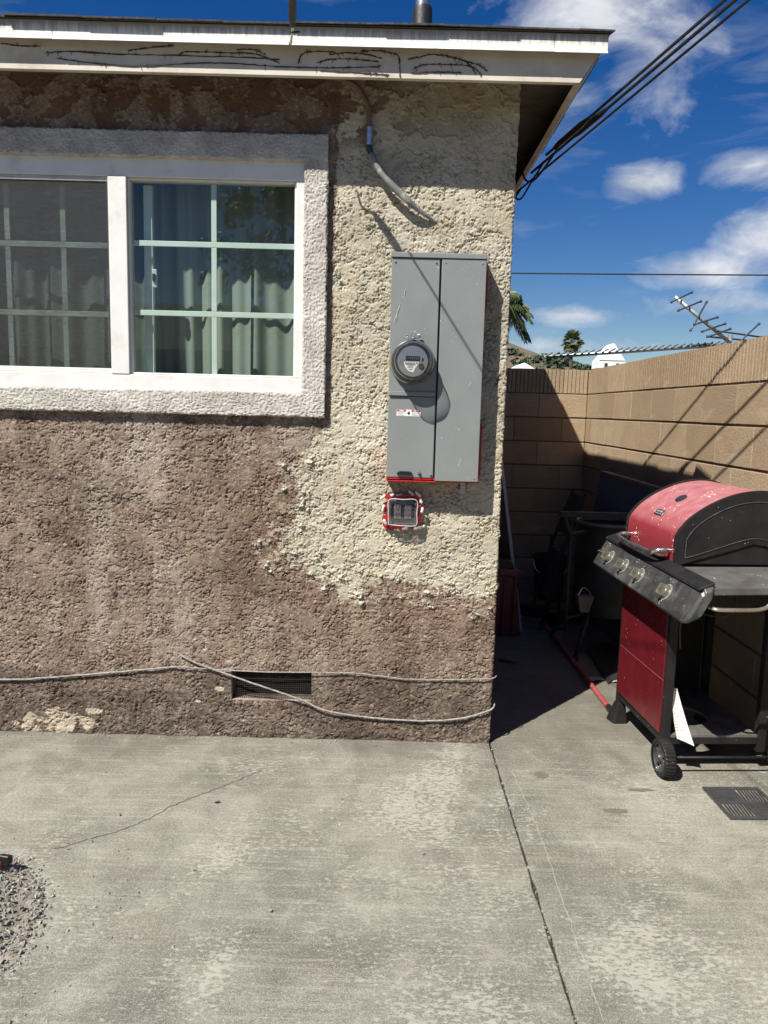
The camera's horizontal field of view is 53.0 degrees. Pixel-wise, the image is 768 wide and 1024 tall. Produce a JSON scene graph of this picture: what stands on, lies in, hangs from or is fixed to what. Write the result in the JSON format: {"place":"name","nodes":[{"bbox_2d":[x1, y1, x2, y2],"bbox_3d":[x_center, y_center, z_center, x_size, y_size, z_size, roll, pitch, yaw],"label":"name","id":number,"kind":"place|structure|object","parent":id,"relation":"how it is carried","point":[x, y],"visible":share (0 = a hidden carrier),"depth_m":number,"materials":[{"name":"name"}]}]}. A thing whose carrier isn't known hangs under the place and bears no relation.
{"place":"outdoors","nodes":[
{"label":"outdoors","id":0,"kind":"place"},
{"bbox_2d":[0,730,574,1023],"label":"concrete slab","id":1,"kind":"structure","parent":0,"point":[364,921],"depth_m":2.36,"materials":[{"name":"grey concrete"}]},
{"bbox_2d":[0,853,55,974],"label":"gravel heap","id":2,"kind":"object","parent":1,"relation":"on","point":[21,898],"visible":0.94,"depth_m":2.18,"materials":[{"name":"grey gravel"}]},
{"bbox_2d":[0,854,12,869],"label":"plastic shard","id":3,"kind":"object","parent":2,"relation":"on","point":[6,858],"visible":1,"depth_m":2.35,"materials":[{"name":"black plastic"}]},
{"bbox_2d":[54,766,268,848],"bbox_3d":[-0.747,1.068,2.813,0.046,0.001,0.898,9,11,44],"label":"slab crack","id":4,"kind":"object","parent":1,"relation":"on","point":[155,814],"visible":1,"depth_m":2.73,"materials":[{"name":"grey concrete"}]},
{"bbox_2d":[0,0,614,744],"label":"house","id":5,"kind":"structure","parent":1,"relation":"on","point":[214,520],"depth_m":3.21,"materials":[{"name":"paint"}]},
{"bbox_2d":[0,666,180,679],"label":"cable","id":6,"kind":"object","parent":5,"relation":"attached to","point":[96,673],"visible":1,"depth_m":3.35,"materials":[{"name":"grey rubber"}]},
{"bbox_2d":[0,179,294,375],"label":"curtain","id":7,"kind":"object","parent":5,"relation":"hanging from","point":[255,280],"visible":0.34,"depth_m":3.34,"materials":[{"name":"fabric"}]},
{"bbox_2d":[0,154,304,392],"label":"window","id":8,"kind":"structure","parent":5,"relation":"in","point":[117,175],"depth_m":3.15,"materials":[{"name":"white plastic"}]},
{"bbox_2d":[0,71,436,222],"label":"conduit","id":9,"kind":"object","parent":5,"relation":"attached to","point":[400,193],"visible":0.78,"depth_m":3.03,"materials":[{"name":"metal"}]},
{"bbox_2d":[0,43,486,76],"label":"dead vine","id":10,"kind":"object","parent":5,"relation":"attached to","point":[274,60],"visible":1,"depth_m":2.84,"materials":[{"name":"brown plant"}]},
{"bbox_2d":[288,0,299,45],"bbox_3d":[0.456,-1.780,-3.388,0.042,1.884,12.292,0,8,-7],"label":"pipe","id":11,"kind":"object","parent":5,"relation":"attached to","point":[292,10],"visible":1,"depth_m":2.65,"materials":[{"name":"metal"}]},
{"bbox_2d":[179,655,494,721],"bbox_3d":[-0.198,0.773,3.358,1.389,0.279,0.074,1,8,-3],"label":"cable","id":12,"kind":"object","parent":5,"relation":"attached to","point":[337,712],"visible":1,"depth_m":3.36,"materials":[{"name":"grey rubber"}]},
{"bbox_2d":[179,666,496,679],"bbox_3d":[-0.197,0.705,3.346,1.388,0.039,0.035,1,8,-1],"label":"cable","id":13,"kind":"object","parent":5,"relation":"attached to","point":[340,672],"visible":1,"depth_m":3.35,"materials":[{"name":"grey rubber"}]},
{"bbox_2d":[380,490,424,530],"bbox_3d":[0.079,-0.004,3.238,0.194,0.178,0.055,1,8,0],"label":"outdoor outlet","id":14,"kind":"object","parent":5,"relation":"attached to","point":[402,511],"visible":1,"depth_m":3.23,"materials":[{"name":"red"}]},
{"bbox_2d":[386,252,487,492],"bbox_3d":[0.215,-0.551,3.089,0.397,0.970,0.207,1,8,0],"label":"electric panel","id":15,"kind":"object","parent":5,"relation":"attached to","point":[437,316],"visible":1,"depth_m":3.09,"materials":[{"name":"grey metal"}]},
{"bbox_2d":[386,396,434,477],"bbox_3d":[0.109,-0.305,3.139,0.190,0.328,0.008,1,8,0],"label":"door","id":16,"kind":"structure","parent":15,"relation":"in","point":[410,439],"depth_m":3.14,"materials":[{"name":"grey metal"}]},
{"bbox_2d":[435,259,486,481],"bbox_3d":[0.307,-0.562,3.102,0.177,0.881,0.014,1,8,0],"label":"door","id":17,"kind":"structure","parent":15,"relation":"in","point":[463,281],"depth_m":3.09,"materials":[{"name":"grey metal"}]},
{"bbox_2d":[520,0,726,182],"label":"service cable","id":18,"kind":"object","parent":5,"relation":"attached to","point":[573,131],"visible":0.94,"depth_m":3.00,"materials":[{"name":"black rubber"}]},
{"bbox_2d":[515,0,737,200],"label":"service cable","id":19,"kind":"object","parent":5,"relation":"attached to","point":[595,118],"visible":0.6,"depth_m":3.06,"materials":[{"name":"black rubber"}]},
{"bbox_2d":[515,0,749,196],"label":"service cable","id":20,"kind":"object","parent":5,"relation":"attached to","point":[734,11],"visible":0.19,"depth_m":3.18,"materials":[{"name":"black rubber"}]},
{"bbox_2d":[0,732,735,1023],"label":"grit debris","id":21,"kind":"object","parent":1,"relation":"on","point":[94,906],"visible":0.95,"depth_m":2.35,"materials":[{"name":"grey gravel"}]},
{"bbox_2d":[0,0,767,364],"label":"sky","id":22,"kind":"structure","parent":0,"point":[675,180],"materials":[{"name":"blue"}]},
{"bbox_2d":[498,659,515,662],"bbox_3d":[0.723,0.872,4.502,0.109,0.008,0.030,6,9,28],"label":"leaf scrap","id":23,"kind":"object","parent":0,"point":[507,660],"visible":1,"depth_m":4.50,"materials":[{"name":"brown plant"}]},
{"bbox_2d":[512,363,534,368],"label":"white house","id":24,"kind":"structure","parent":0,"point":[524,365],"depth_m":78.44,"materials":[{"name":"white paint"}]},
{"bbox_2d":[507,343,576,369],"bbox_3d":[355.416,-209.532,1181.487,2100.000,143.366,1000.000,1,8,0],"label":"hills","id":25,"kind":"structure","parent":0,"point":[514,356],"depth_m":1090.81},
{"bbox_2d":[507,348,591,369],"bbox_3d":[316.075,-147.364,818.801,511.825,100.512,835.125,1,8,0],"label":"distant shrubbery","id":26,"kind":"object","parent":25,"relation":"on","point":[562,363],"visible":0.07,"depth_m":1096.85,"materials":[{"name":"green plant"}]},
{"bbox_2d":[494,630,613,650],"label":"concrete slab","id":27,"kind":"structure","parent":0,"point":[535,640],"depth_m":4.96,"materials":[{"name":"grey concrete"}]},
{"bbox_2d":[495,553,519,635],"bbox_3d":[0.763,0.536,5.114,0.273,0.523,0.359,1,8,0],"label":"bin","id":28,"kind":"object","parent":27,"relation":"on","point":[507,618],"visible":0.55,"depth_m":4.98,"materials":[{"name":"red plastic"}]},
{"bbox_2d":[549,511,628,661],"bbox_3d":[1.276,0.413,4.676,0.603,0.908,0.650,1,8,0],"label":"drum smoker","id":29,"kind":"object","parent":27,"relation":"on","point":[594,530],"visible":0.62,"depth_m":4.52,"materials":[{"name":"black metal"}]},
{"bbox_2d":[576,587,593,612],"bbox_3d":[1.163,0.510,4.462,0.093,0.138,0.068,1,8,0],"label":"ash pail","id":30,"kind":"object","parent":29,"relation":"hanging from","point":[584,602],"visible":1,"depth_m":4.44,"materials":[{"name":"metal"}]},
{"bbox_2d":[517,577,600,631],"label":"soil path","id":31,"kind":"structure","parent":0,"point":[525,587],"depth_m":6.13,"materials":[{"name":"brown soil"}]},
{"bbox_2d":[499,464,521,631],"bbox_3d":[0.739,-0.528,5.269,0.439,2.650,0.610,1,8,0],"label":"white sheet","id":32,"kind":"object","parent":31,"relation":"on","point":[505,544],"visible":0.1,"depth_m":5.11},
{"bbox_2d":[533,552,566,595],"bbox_3d":[1.348,0.503,6.267,0.284,0.312,0.284,1,8,0],"label":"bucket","id":33,"kind":"object","parent":31,"relation":"on","point":[538,558],"visible":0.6,"depth_m":6.20,"materials":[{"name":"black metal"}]},
{"bbox_2d":[530,488,586,625],"bbox_3d":[1.222,0.306,5.423,0.281,0.926,0.402,1,8,0],"label":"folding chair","id":34,"kind":"object","parent":31,"relation":"on","point":[553,576],"visible":0.94,"depth_m":5.37,"materials":[{"name":"black metal"}]},
{"bbox_2d":[592,343,625,368],"bbox_3d":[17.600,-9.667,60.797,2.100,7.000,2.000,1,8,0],"label":"white house","id":35,"kind":"structure","parent":0,"point":[600,361],"depth_m":59.57,"materials":[{"name":"white paint"}]},
{"bbox_2d":[490,648,767,1023],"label":"concrete slab","id":36,"kind":"structure","parent":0,"point":[654,886],"depth_m":2.57,"materials":[{"name":"grey concrete"}]},
{"bbox_2d":[490,745,576,1023],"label":"joint filler","id":37,"kind":"object","parent":36,"relation":"in","point":[537,898],"visible":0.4,"depth_m":2.38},
{"bbox_2d":[534,771,548,777],"bbox_3d":[0.634,1.062,3.115,0.064,0.001,0.068,-3,9,-28],"label":"slab stain","id":38,"kind":"object","parent":36,"relation":"on","point":[540,774],"visible":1,"depth_m":3.11,"materials":[{"name":"concrete"}]},
{"bbox_2d":[512,771,604,1023],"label":"slab scratch","id":39,"kind":"object","parent":36,"relation":"on","point":[566,911],"visible":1,"depth_m":2.23},
{"bbox_2d":[544,623,611,712],"bbox_3d":[1.106,0.876,4.484,0.033,0.033,1.535,1,8,-1],"label":"pole","id":40,"kind":"object","parent":36,"relation":"on","point":[601,698],"visible":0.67,"depth_m":4.30,"materials":[{"name":"red metal"}]},
{"bbox_2d":[589,676,603,680],"bbox_3d":[1.167,0.918,4.240,0.082,0.008,0.055,-1,8,-17],"label":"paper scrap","id":41,"kind":"object","parent":36,"relation":"on","point":[593,678],"visible":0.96,"depth_m":4.24,"materials":[{"name":"grey paper"}]},
{"bbox_2d":[587,641,618,683],"bbox_3d":[1.413,0.876,4.610,0.343,0.013,0.900,2,8,3],"label":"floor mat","id":42,"kind":"object","parent":36,"relation":"on","point":[604,657],"visible":0.48,"depth_m":4.58,"materials":[{"name":"rubber"}]},
{"bbox_2d":[604,808,627,813],"bbox_3d":[0.855,1.104,2.842,0.096,0.001,0.039,1,8,0],"label":"slab stain","id":43,"kind":"object","parent":36,"relation":"on","point":[614,810],"visible":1,"depth_m":2.85,"materials":[{"name":"concrete"}]},
{"bbox_2d":[629,788,656,791],"bbox_3d":[1.006,1.086,3.007,0.119,0.001,0.029,1,8,0],"label":"slab stain","id":44,"kind":"object","parent":36,"relation":"on","point":[640,790],"visible":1,"depth_m":3.01,"materials":[{"name":"concrete"}]},
{"bbox_2d":[593,479,767,777],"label":"barbecue","id":45,"kind":"object","parent":36,"relation":"on","point":[681,560],"visible":1,"depth_m":3.16,"materials":[{"name":"red metal"}]},
{"bbox_2d":[673,688,693,745],"bbox_3d":[1.217,0.834,3.131,0.081,0.220,0.067,1,8,-3],"label":"paper sheet","id":46,"kind":"object","parent":45,"relation":"on","point":[682,730],"visible":1,"depth_m":3.13,"materials":[{"name":"white paper"}]},
{"bbox_2d":[702,786,767,819],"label":"drain grate","id":47,"kind":"object","parent":36,"relation":"on","point":[741,803],"visible":1,"depth_m":2.92,"materials":[{"name":"grey metal"}]},
{"bbox_2d":[511,272,767,275],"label":"telephone wire","id":48,"kind":"object","parent":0,"point":[648,274],"visible":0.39,"depth_m":11.61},
{"label":"ground","id":49,"kind":"structure","parent":0,"visible":0},
{"bbox_2d":[508,289,533,344],"bbox_3d":[3.809,-4.614,25.600,2.168,5.603,2.231,1,8,0],"label":"palm tree","id":50,"kind":"object","parent":49,"relation":"on","point":[519,308],"visible":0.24,"depth_m":24.86,"materials":[{"name":"green plant"}]},
{"bbox_2d":[503,368,587,578],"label":"block wall","id":51,"kind":"structure","parent":49,"relation":"on","point":[544,431],"depth_m":6.59,"materials":[{"name":"beige concrete"}]},
{"bbox_2d":[560,329,584,369],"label":"palm tree","id":52,"kind":"object","parent":49,"relation":"on","point":[571,345],"visible":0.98,"depth_m":107.23,"materials":[{"name":"green plant"}]},
{"bbox_2d":[542,291,762,358],"bbox_3d":[2.683,-0.765,7.420,2.299,2.738,0.552,0,8,-9],"label":"tv antenna","id":53,"kind":"object","parent":49,"relation":"on","point":[729,339],"visible":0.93,"depth_m":7.36,"materials":[{"name":"metal"}]},
{"bbox_2d":[581,335,767,751],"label":"block wall","id":54,"kind":"structure","parent":49,"relation":"on","point":[669,419],"depth_m":4.13,"materials":[{"name":"beige concrete"}]},
{"bbox_2d":[572,471,661,642],"bbox_3d":[1.508,0.275,4.976,0.175,1.014,0.937,0,8,-8],"label":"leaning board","id":55,"kind":"object","parent":54,"relation":"attached to","point":[619,493],"visible":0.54,"depth_m":5.01,"materials":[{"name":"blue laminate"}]}
]}

